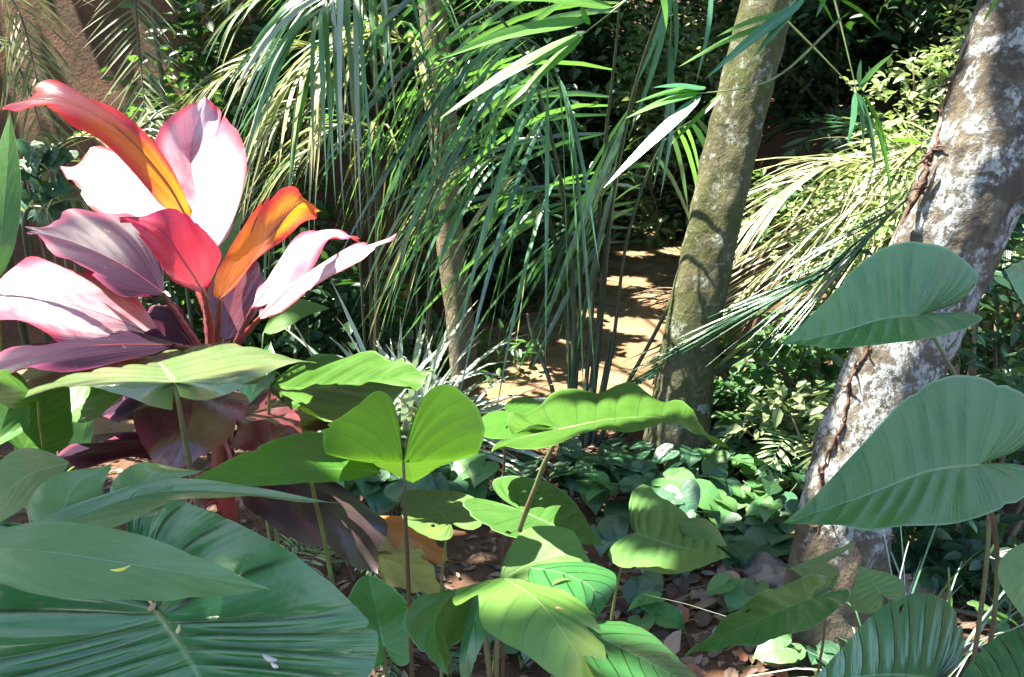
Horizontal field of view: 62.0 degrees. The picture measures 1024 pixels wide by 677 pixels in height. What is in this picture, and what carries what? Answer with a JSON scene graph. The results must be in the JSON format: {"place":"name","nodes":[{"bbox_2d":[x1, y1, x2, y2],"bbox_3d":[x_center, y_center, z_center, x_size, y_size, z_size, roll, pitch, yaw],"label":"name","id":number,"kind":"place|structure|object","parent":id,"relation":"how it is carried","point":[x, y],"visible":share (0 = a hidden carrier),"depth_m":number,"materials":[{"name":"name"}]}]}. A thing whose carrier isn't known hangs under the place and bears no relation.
{"place":"outdoors","nodes":[
{"label":"outdoors","id":0,"kind":"place"},
{"bbox_2d":[17,193,715,434],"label":"dirt path","id":1,"kind":"structure","parent":0,"point":[653,265],"depth_m":9.73,"materials":[{"name":"soil"}]},
{"bbox_2d":[0,0,1023,676],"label":"ground","id":2,"kind":"structure","parent":0,"point":[96,88],"depth_m":8.41,"materials":[{"name":"soil"}]},
{"bbox_2d":[0,114,31,522],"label":"heart leaf plant","id":3,"kind":"object","parent":2,"relation":"on","point":[10,194],"visible":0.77,"depth_m":1.41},
{"bbox_2d":[15,138,80,271],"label":"climbing vine","id":4,"kind":"object","parent":2,"relation":"on","point":[55,158],"visible":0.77,"depth_m":4.65,"materials":[{"name":"green plant"}]},
{"bbox_2d":[0,0,104,368],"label":"palm","id":5,"kind":"object","parent":2,"relation":"on","point":[10,54],"visible":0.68,"depth_m":5.01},
{"bbox_2d":[0,369,121,470],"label":"heart leaf plant","id":6,"kind":"object","parent":2,"relation":"on","point":[57,420],"visible":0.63,"depth_m":1.41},
{"bbox_2d":[20,98,182,342],"bbox_3d":[-2.278,-0.306,5.113,1.042,2.135,1.622,0,20,0],"label":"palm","id":7,"kind":"object","parent":2,"relation":"on","point":[28,245],"visible":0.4,"depth_m":4.63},
{"bbox_2d":[72,0,194,332],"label":"palm","id":8,"kind":"object","parent":2,"relation":"on","point":[153,25],"visible":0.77,"depth_m":5.46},
{"bbox_2d":[21,342,316,507],"bbox_3d":[-0.580,0.632,1.563,0.407,1.440,0.737,-16,25,-37],"label":"heart leaf plant","id":9,"kind":"object","parent":2,"relation":"on","point":[206,371],"visible":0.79,"depth_m":1.18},
{"bbox_2d":[0,448,339,600],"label":"heart leaf plant","id":10,"kind":"object","parent":2,"relation":"on","point":[69,542],"visible":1,"depth_m":0.67,"materials":[{"name":"plant"}]},
{"bbox_2d":[0,501,377,676],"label":"heart leaf plant","id":11,"kind":"object","parent":2,"relation":"on","point":[300,618],"visible":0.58,"depth_m":0.79,"materials":[{"name":"plant"}]},
{"bbox_2d":[0,79,403,573],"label":"cordyline","id":12,"kind":"object","parent":2,"relation":"on","point":[168,201],"visible":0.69,"depth_m":1.58,"materials":[{"name":"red plant"}]},
{"bbox_2d":[74,1,354,350],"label":"shrub","id":13,"kind":"object","parent":2,"relation":"on","point":[184,84],"visible":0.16,"depth_m":7.72,"materials":[{"name":"green plant"}]},
{"bbox_2d":[138,48,323,370],"bbox_3d":[-2.831,-0.587,7.681,1.779,3.858,1.818,-13,24,-33],"label":"shrub","id":14,"kind":"object","parent":2,"relation":"on","point":[172,297],"visible":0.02,"depth_m":7.32,"materials":[{"name":"green plant"}]},
{"bbox_2d":[142,203,391,393],"bbox_3d":[-2.108,-0.071,7.901,2.024,2.674,2.188,17,26,39],"label":"shrub","id":15,"kind":"object","parent":2,"relation":"on","point":[181,299],"visible":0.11,"depth_m":7.46,"materials":[{"name":"green plant"}]},
{"bbox_2d":[208,213,330,539],"bbox_3d":[-0.705,0.461,2.431,0.314,1.578,0.350,7,21,19],"label":"heart leaf plant","id":16,"kind":"object","parent":2,"relation":"on","point":[296,311],"visible":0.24,"depth_m":2.24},
{"bbox_2d":[138,0,422,167],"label":"shrub","id":17,"kind":"object","parent":2,"relation":"on","point":[195,10],"visible":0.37,"depth_m":7.67,"materials":[{"name":"green plant"}]},
{"bbox_2d":[193,432,380,585],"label":"heart leaf plant","id":18,"kind":"object","parent":2,"relation":"on","point":[297,458],"visible":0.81,"depth_m":1.07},
{"bbox_2d":[163,0,438,351],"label":"palm","id":19,"kind":"object","parent":2,"relation":"on","point":[277,123],"visible":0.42,"depth_m":5.57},
{"bbox_2d":[196,239,431,400],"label":"shrub","id":20,"kind":"object","parent":2,"relation":"on","point":[314,320],"visible":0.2,"depth_m":7.08,"materials":[{"name":"green plant"}]},
{"bbox_2d":[273,533,396,590],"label":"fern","id":21,"kind":"object","parent":2,"relation":"on","point":[337,570],"visible":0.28,"depth_m":3.41,"materials":[{"name":"green plant"}]},
{"bbox_2d":[267,351,433,544],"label":"heart leaf plant","id":22,"kind":"object","parent":2,"relation":"on","point":[329,387],"visible":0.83,"depth_m":1.81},
{"bbox_2d":[348,574,413,676],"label":"heart leaf plant","id":23,"kind":"object","parent":2,"relation":"on","point":[380,604],"visible":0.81,"depth_m":1.43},
{"bbox_2d":[353,467,436,515],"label":"ground cover plant","id":24,"kind":"object","parent":2,"relation":"on","point":[381,493],"visible":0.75,"depth_m":3.84,"materials":[{"name":"green plant"}]},
{"bbox_2d":[217,0,582,370],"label":"palm","id":25,"kind":"object","parent":2,"relation":"on","point":[290,10],"visible":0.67,"depth_m":4.32,"materials":[{"name":"plant"}]},
{"bbox_2d":[323,384,484,676],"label":"heart leaf plant","id":26,"kind":"object","parent":2,"relation":"on","point":[447,425],"visible":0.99,"depth_m":1.05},
{"bbox_2d":[378,548,439,594],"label":"fallen leaf","id":27,"kind":"object","parent":2,"relation":"on","point":[392,570],"visible":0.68,"depth_m":1.83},
{"bbox_2d":[380,516,451,563],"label":"fallen leaf","id":28,"kind":"object","parent":27,"relation":"on","point":[431,549],"visible":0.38,"depth_m":1.97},
{"bbox_2d":[269,0,585,224],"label":"shrub","id":29,"kind":"object","parent":2,"relation":"on","point":[405,27],"visible":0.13,"depth_m":8.84,"materials":[{"name":"green plant"}]},
{"bbox_2d":[285,279,572,479],"bbox_3d":[-0.645,0.327,4.899,2.380,1.274,2.254,18,27,41],"label":"spiky clump","id":30,"kind":"object","parent":2,"relation":"on","point":[406,416],"visible":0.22,"depth_m":4.95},
{"bbox_2d":[391,462,467,501],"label":"ground cover plant","id":31,"kind":"object","parent":2,"relation":"on","point":[441,481],"visible":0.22,"depth_m":3.94,"materials":[{"name":"green plant"}]},
{"bbox_2d":[400,489,481,676],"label":"heart leaf plant","id":32,"kind":"object","parent":2,"relation":"on","point":[441,510],"visible":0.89,"depth_m":1.60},
{"bbox_2d":[343,243,544,383],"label":"shrub","id":33,"kind":"object","parent":2,"relation":"on","point":[480,338],"visible":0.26,"depth_m":8.27,"materials":[{"name":"green plant"}]},
{"bbox_2d":[418,0,479,408],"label":"slender tree","id":34,"kind":"object","parent":2,"relation":"on","point":[446,278],"visible":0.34,"depth_m":6.43,"materials":[{"name":"brown plant"}]},
{"bbox_2d":[373,337,552,482],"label":"spiky clump","id":35,"kind":"object","parent":2,"relation":"on","point":[489,456],"visible":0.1,"depth_m":4.90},
{"bbox_2d":[442,452,499,503],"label":"ground cover plant","id":36,"kind":"object","parent":2,"relation":"on","point":[477,471],"visible":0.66,"depth_m":4.06,"materials":[{"name":"green plant"}]},
{"bbox_2d":[463,200,541,319],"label":"shrub","id":37,"kind":"object","parent":2,"relation":"on","point":[507,298],"visible":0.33,"depth_m":10.08,"materials":[{"name":"green plant"}]},
{"bbox_2d":[387,0,622,311],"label":"shrub","id":38,"kind":"object","parent":2,"relation":"on","point":[525,237],"visible":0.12,"depth_m":10.15,"materials":[{"name":"green plant"}]},
{"bbox_2d":[404,526,615,676],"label":"heart leaf plant","id":39,"kind":"object","parent":2,"relation":"on","point":[545,571],"visible":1,"depth_m":0.93,"materials":[{"name":"plant"}]},
{"bbox_2d":[482,398,540,676],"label":"heart leaf plant","id":40,"kind":"object","parent":2,"relation":"on","point":[495,423],"visible":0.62,"depth_m":1.50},
{"bbox_2d":[17,327,1022,676],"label":"leaf litter","id":41,"kind":"object","parent":2,"relation":"on","point":[751,671],"visible":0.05,"depth_m":3.60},
{"bbox_2d":[452,0,601,212],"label":"shrub","id":42,"kind":"object","parent":2,"relation":"on","point":[574,56],"visible":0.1,"depth_m":11.77,"materials":[{"name":"green plant"}]},
{"bbox_2d":[441,0,667,117],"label":"bamboo spray","id":43,"kind":"object","parent":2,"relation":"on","point":[562,48],"visible":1,"depth_m":2.38,"materials":[{"name":"green plant"}]},
{"bbox_2d":[453,0,659,128],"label":"shrub","id":44,"kind":"object","parent":2,"relation":"on","point":[600,39],"visible":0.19,"depth_m":14.90,"materials":[{"name":"green plant"}]},
{"bbox_2d":[502,16,614,161],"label":"shrub","id":45,"kind":"object","parent":2,"relation":"on","point":[564,72],"visible":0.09,"depth_m":14.51,"materials":[{"name":"green plant"}]},
{"bbox_2d":[310,0,814,467],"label":"palm","id":46,"kind":"object","parent":2,"relation":"on","point":[588,211],"visible":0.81,"depth_m":4.58,"materials":[{"name":"plant"}]},
{"bbox_2d":[556,437,584,465],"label":"ground cover plant","id":47,"kind":"object","parent":2,"relation":"on","point":[569,452],"visible":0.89,"depth_m":4.75,"materials":[{"name":"green plant"}]},
{"bbox_2d":[463,382,734,670],"bbox_3d":[0.078,0.682,1.433,0.282,1.407,0.509,-4,20,-12],"label":"heart leaf plant","id":48,"kind":"object","parent":2,"relation":"on","point":[553,420],"visible":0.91,"depth_m":1.26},
{"bbox_2d":[574,470,625,515],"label":"ground cover plant","id":49,"kind":"object","parent":2,"relation":"on","point":[594,492],"visible":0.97,"depth_m":4.13,"materials":[{"name":"green plant"}]},
{"bbox_2d":[480,0,721,125],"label":"shrub","id":50,"kind":"object","parent":2,"relation":"on","point":[639,15],"visible":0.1,"depth_m":16.44,"materials":[{"name":"green plant"}]},
{"bbox_2d":[591,513,628,557],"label":"ground cover plant","id":51,"kind":"object","parent":2,"relation":"on","point":[608,532],"visible":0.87,"depth_m":3.69,"materials":[{"name":"green plant"}]},
{"bbox_2d":[602,457,658,495],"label":"ground cover plant","id":52,"kind":"object","parent":2,"relation":"on","point":[622,468],"visible":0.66,"depth_m":4.40,"materials":[{"name":"green plant"}]},
{"bbox_2d":[604,475,659,521],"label":"ground cover plant","id":53,"kind":"object","parent":2,"relation":"on","point":[630,484],"visible":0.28,"depth_m":4.09,"materials":[{"name":"green plant"}]},
{"bbox_2d":[549,4,726,225],"bbox_3d":[2.239,-3.618,15.439,4.232,5.150,3.305,8,21,20],"label":"shrub","id":54,"kind":"object","parent":2,"relation":"on","point":[585,144],"visible":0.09,"depth_m":14.75,"materials":[{"name":"green plant"}]},
{"bbox_2d":[584,620,697,676],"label":"heart leaf plant","id":55,"kind":"object","parent":2,"relation":"on","point":[631,650],"visible":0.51,"depth_m":0.90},
{"bbox_2d":[622,571,663,615],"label":"seedling","id":56,"kind":"object","parent":2,"relation":"on","point":[633,587],"visible":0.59,"depth_m":3.28,"materials":[{"name":"green plant"}]},
{"bbox_2d":[627,591,686,632],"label":"seedling","id":57,"kind":"object","parent":2,"relation":"on","point":[660,612],"visible":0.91,"depth_m":3.13,"materials":[{"name":"green plant"}]},
{"bbox_2d":[608,484,729,619],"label":"heart leaf plant","id":58,"kind":"object","parent":2,"relation":"on","point":[667,537],"visible":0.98,"depth_m":1.59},
{"bbox_2d":[628,0,712,196],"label":"bamboo spray","id":59,"kind":"object","parent":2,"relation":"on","point":[659,34],"visible":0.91,"depth_m":2.79,"materials":[{"name":"green plant"}]},
{"bbox_2d":[570,0,777,246],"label":"shrub","id":60,"kind":"object","parent":2,"relation":"on","point":[672,228],"visible":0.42,"depth_m":13.30,"materials":[{"name":"green plant"}]},
{"bbox_2d":[653,479,701,517],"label":"ground cover plant","id":61,"kind":"object","parent":2,"relation":"on","point":[689,495],"visible":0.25,"depth_m":3.87,"materials":[{"name":"green plant"}]},
{"bbox_2d":[654,443,702,474],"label":"ground cover plant","id":62,"kind":"object","parent":2,"relation":"on","point":[689,458],"visible":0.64,"depth_m":4.54,"materials":[{"name":"green plant"}]},
{"bbox_2d":[651,467,722,510],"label":"ground cover plant","id":63,"kind":"object","parent":2,"relation":"on","point":[677,477],"visible":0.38,"depth_m":4.07,"materials":[{"name":"green plant"}]},
{"bbox_2d":[617,50,799,230],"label":"shrub","id":64,"kind":"object","parent":2,"relation":"on","point":[676,208],"visible":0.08,"depth_m":13.67,"materials":[{"name":"green plant"}]},
{"bbox_2d":[639,0,795,473],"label":"mossy tree","id":65,"kind":"object","parent":2,"relation":"on","point":[703,276],"visible":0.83,"depth_m":4.54,"materials":[{"name":"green plant"}]},
{"bbox_2d":[694,466,740,512],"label":"ground cover plant","id":66,"kind":"object","parent":2,"relation":"on","point":[718,476],"visible":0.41,"depth_m":4.21,"materials":[{"name":"green plant"}]},
{"bbox_2d":[697,447,756,478],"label":"ground cover plant","id":67,"kind":"object","parent":2,"relation":"on","point":[712,459],"visible":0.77,"depth_m":4.42,"materials":[{"name":"green plant"}]},
{"bbox_2d":[705,572,768,612],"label":"seedling","id":68,"kind":"object","parent":2,"relation":"on","point":[738,593],"visible":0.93,"depth_m":3.26,"materials":[{"name":"green plant"}]},
{"bbox_2d":[716,535,758,569],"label":"ground cover plant","id":69,"kind":"object","parent":2,"relation":"on","point":[740,551],"visible":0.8,"depth_m":3.55,"materials":[{"name":"green plant"}]},
{"bbox_2d":[648,332,832,418],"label":"shrub","id":70,"kind":"object","parent":2,"relation":"on","point":[718,379],"visible":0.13,"depth_m":5.31,"materials":[{"name":"green plant"}]},
{"bbox_2d":[716,512,774,535],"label":"ground cover plant","id":71,"kind":"object","parent":2,"relation":"on","point":[732,524],"visible":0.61,"depth_m":3.83,"materials":[{"name":"green plant"}]},
{"bbox_2d":[730,479,771,511],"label":"ground cover plant","id":72,"kind":"object","parent":2,"relation":"on","point":[743,496],"visible":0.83,"depth_m":4.14,"materials":[{"name":"green plant"}]},
{"bbox_2d":[745,498,783,523],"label":"ground cover plant","id":73,"kind":"object","parent":2,"relation":"on","point":[765,510],"visible":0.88,"depth_m":3.82,"materials":[{"name":"green plant"}]},
{"bbox_2d":[743,525,793,558],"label":"ground cover plant","id":74,"kind":"object","parent":2,"relation":"on","point":[773,541],"visible":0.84,"depth_m":3.69,"materials":[{"name":"green plant"}]},
{"bbox_2d":[685,542,855,673],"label":"heart leaf plant","id":75,"kind":"object","parent":2,"relation":"on","point":[803,603],"visible":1,"depth_m":1.50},
{"bbox_2d":[610,111,931,409],"bbox_3d":[1.702,-0.454,5.401,1.715,1.736,3.012,9,22,24],"label":"palm","id":76,"kind":"object","parent":2,"relation":"on","point":[839,263],"visible":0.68,"depth_m":5.28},
{"bbox_2d":[707,373,834,487],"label":"fern","id":77,"kind":"object","parent":2,"relation":"on","point":[782,454],"visible":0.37,"depth_m":4.35,"materials":[{"name":"green plant"}]},
{"bbox_2d":[711,333,839,440],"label":"shrub","id":78,"kind":"object","parent":2,"relation":"on","point":[827,370],"visible":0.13,"depth_m":5.07,"materials":[{"name":"green plant"}]},
{"bbox_2d":[752,634,805,668],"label":"seedling","id":79,"kind":"object","parent":2,"relation":"on","point":[777,650],"visible":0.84,"depth_m":2.77,"materials":[{"name":"green plant"}]},
{"bbox_2d":[726,379,832,492],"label":"shrub","id":80,"kind":"object","parent":2,"relation":"on","point":[809,403],"visible":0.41,"depth_m":4.38,"materials":[{"name":"green plant"}]},
{"bbox_2d":[754,456,804,504],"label":"ground cover plant","id":81,"kind":"object","parent":2,"relation":"on","point":[773,491],"visible":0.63,"depth_m":4.07,"materials":[{"name":"green plant"}]},
{"bbox_2d":[729,302,844,443],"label":"shrub","id":82,"kind":"object","parent":2,"relation":"on","point":[785,365],"visible":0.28,"depth_m":4.78,"materials":[{"name":"green plant"}]},
{"bbox_2d":[700,10,883,143],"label":"shrub","id":83,"kind":"object","parent":2,"relation":"on","point":[829,89],"visible":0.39,"depth_m":10.20,"materials":[{"name":"green plant"}]},
{"bbox_2d":[738,149,876,267],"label":"shrub","id":84,"kind":"object","parent":2,"relation":"on","point":[784,205],"visible":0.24,"depth_m":7.13,"materials":[{"name":"green plant"}]},
{"bbox_2d":[677,0,967,125],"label":"shrub","id":85,"kind":"object","parent":2,"relation":"on","point":[819,67],"visible":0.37,"depth_m":9.86,"materials":[{"name":"green plant"}]},
{"bbox_2d":[654,526,1018,676],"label":"grass tuft","id":86,"kind":"object","parent":2,"relation":"on","point":[972,634],"visible":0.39,"depth_m":2.70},
{"bbox_2d":[769,133,923,304],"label":"shrub","id":87,"kind":"object","parent":2,"relation":"on","point":[791,205],"visible":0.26,"depth_m":5.88,"materials":[{"name":"green plant"}]},
{"bbox_2d":[761,104,938,174],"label":"fern","id":88,"kind":"object","parent":2,"relation":"on","point":[844,131],"visible":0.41,"depth_m":7.79,"materials":[{"name":"green plant"}]},
{"bbox_2d":[792,114,917,275],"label":"shrub","id":89,"kind":"object","parent":2,"relation":"on","point":[887,124],"visible":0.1,"depth_m":6.26,"materials":[{"name":"green plant"}]},
{"bbox_2d":[850,566,905,613],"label":"heart leaf plant","id":90,"kind":"object","parent":2,"relation":"on","point":[871,587],"visible":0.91,"depth_m":1.63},
{"bbox_2d":[814,592,964,676],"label":"heart leaf plant","id":91,"kind":"object","parent":2,"relation":"on","point":[920,635],"visible":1,"depth_m":1.01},
{"bbox_2d":[789,299,992,417],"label":"shrub","id":92,"kind":"object","parent":2,"relation":"on","point":[837,358],"visible":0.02,"depth_m":4.40,"materials":[{"name":"green plant"}]},
{"bbox_2d":[820,0,974,219],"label":"shrub","id":93,"kind":"object","parent":2,"relation":"on","point":[936,67],"visible":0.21,"depth_m":6.14,"materials":[{"name":"green plant"}]},
{"bbox_2d":[778,241,1023,662],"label":"heart leaf plant","id":94,"kind":"object","parent":2,"relation":"on","point":[924,455],"visible":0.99,"depth_m":1.15,"materials":[{"name":"plant"}]},
{"bbox_2d":[815,119,989,302],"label":"shrub","id":95,"kind":"object","parent":2,"relation":"on","point":[858,261],"visible":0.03,"depth_m":5.66,"materials":[{"name":"green plant"}]},
{"bbox_2d":[783,0,1023,668],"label":"lichen tree","id":96,"kind":"object","parent":2,"relation":"on","point":[968,206],"visible":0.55,"depth_m":2.62,"materials":[{"name":"white plant"}]},
{"bbox_2d":[807,31,972,538],"bbox_3d":[1.464,-0.926,2.678,1.295,3.475,0.113,-16,25,-37],"label":"creeping vine","id":97,"kind":"object","parent":96,"relation":"attached to","point":[919,189],"visible":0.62,"depth_m":2.70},
{"bbox_2d":[787,0,926,197],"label":"bamboo spray","id":98,"kind":"object","parent":97,"relation":"hanging from","point":[858,99],"visible":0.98,"depth_m":2.60,"materials":[{"name":"green plant"}]},
{"bbox_2d":[832,0,977,112],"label":"shrub","id":99,"kind":"object","parent":2,"relation":"on","point":[918,42],"visible":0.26,"depth_m":9.03,"materials":[{"name":"green plant"}]},
{"bbox_2d":[829,146,997,373],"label":"shrub","id":100,"kind":"object","parent":2,"relation":"on","point":[892,228],"visible":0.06,"depth_m":4.91,"materials":[{"name":"green plant"}]},
{"bbox_2d":[890,543,940,573],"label":"seedling","id":101,"kind":"object","parent":2,"relation":"on","point":[910,560],"visible":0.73,"depth_m":3.55,"materials":[{"name":"green plant"}]},
{"bbox_2d":[870,0,975,99],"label":"shrub","id":102,"kind":"object","parent":2,"relation":"on","point":[925,9],"visible":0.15,"depth_m":8.14,"materials":[{"name":"green plant"}]},
{"bbox_2d":[829,209,1023,516],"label":"shrub","id":103,"kind":"object","parent":2,"relation":"on","point":[1016,335],"visible":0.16,"depth_m":4.09,"materials":[{"name":"green plant"}]},
{"bbox_2d":[870,208,1023,385],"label":"shrub","id":104,"kind":"object","parent":2,"relation":"on","point":[1014,305],"visible":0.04,"depth_m":4.66,"materials":[{"name":"green plant"}]},
{"bbox_2d":[889,349,1023,607],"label":"shrub","id":105,"kind":"object","parent":2,"relation":"on","point":[959,541],"visible":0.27,"depth_m":3.27,"materials":[{"name":"green plant"}]},
{"bbox_2d":[891,357,1023,575],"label":"shrub","id":106,"kind":"object","parent":2,"relation":"on","point":[1002,527],"visible":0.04,"depth_m":3.35,"materials":[{"name":"green plant"}]},
{"bbox_2d":[962,543,1023,676],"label":"heart leaf plant","id":107,"kind":"object","parent":2,"relation":"on","point":[1001,655],"visible":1,"depth_m":0.99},
{"bbox_2d":[606,18,841,184],"bbox_3d":[0.534,-0.641,2.301,0.618,0.423,0.168,-3,20,-8],"label":"bamboo spray","id":108,"kind":"object","parent":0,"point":[678,116],"visible":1,"depth_m":2.29,"materials":[{"name":"green plant"}]},
{"bbox_2d":[679,0,997,79],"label":"bamboo spray","id":109,"kind":"object","parent":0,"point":[773,25],"visible":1,"depth_m":2.19,"materials":[{"name":"green plant"}]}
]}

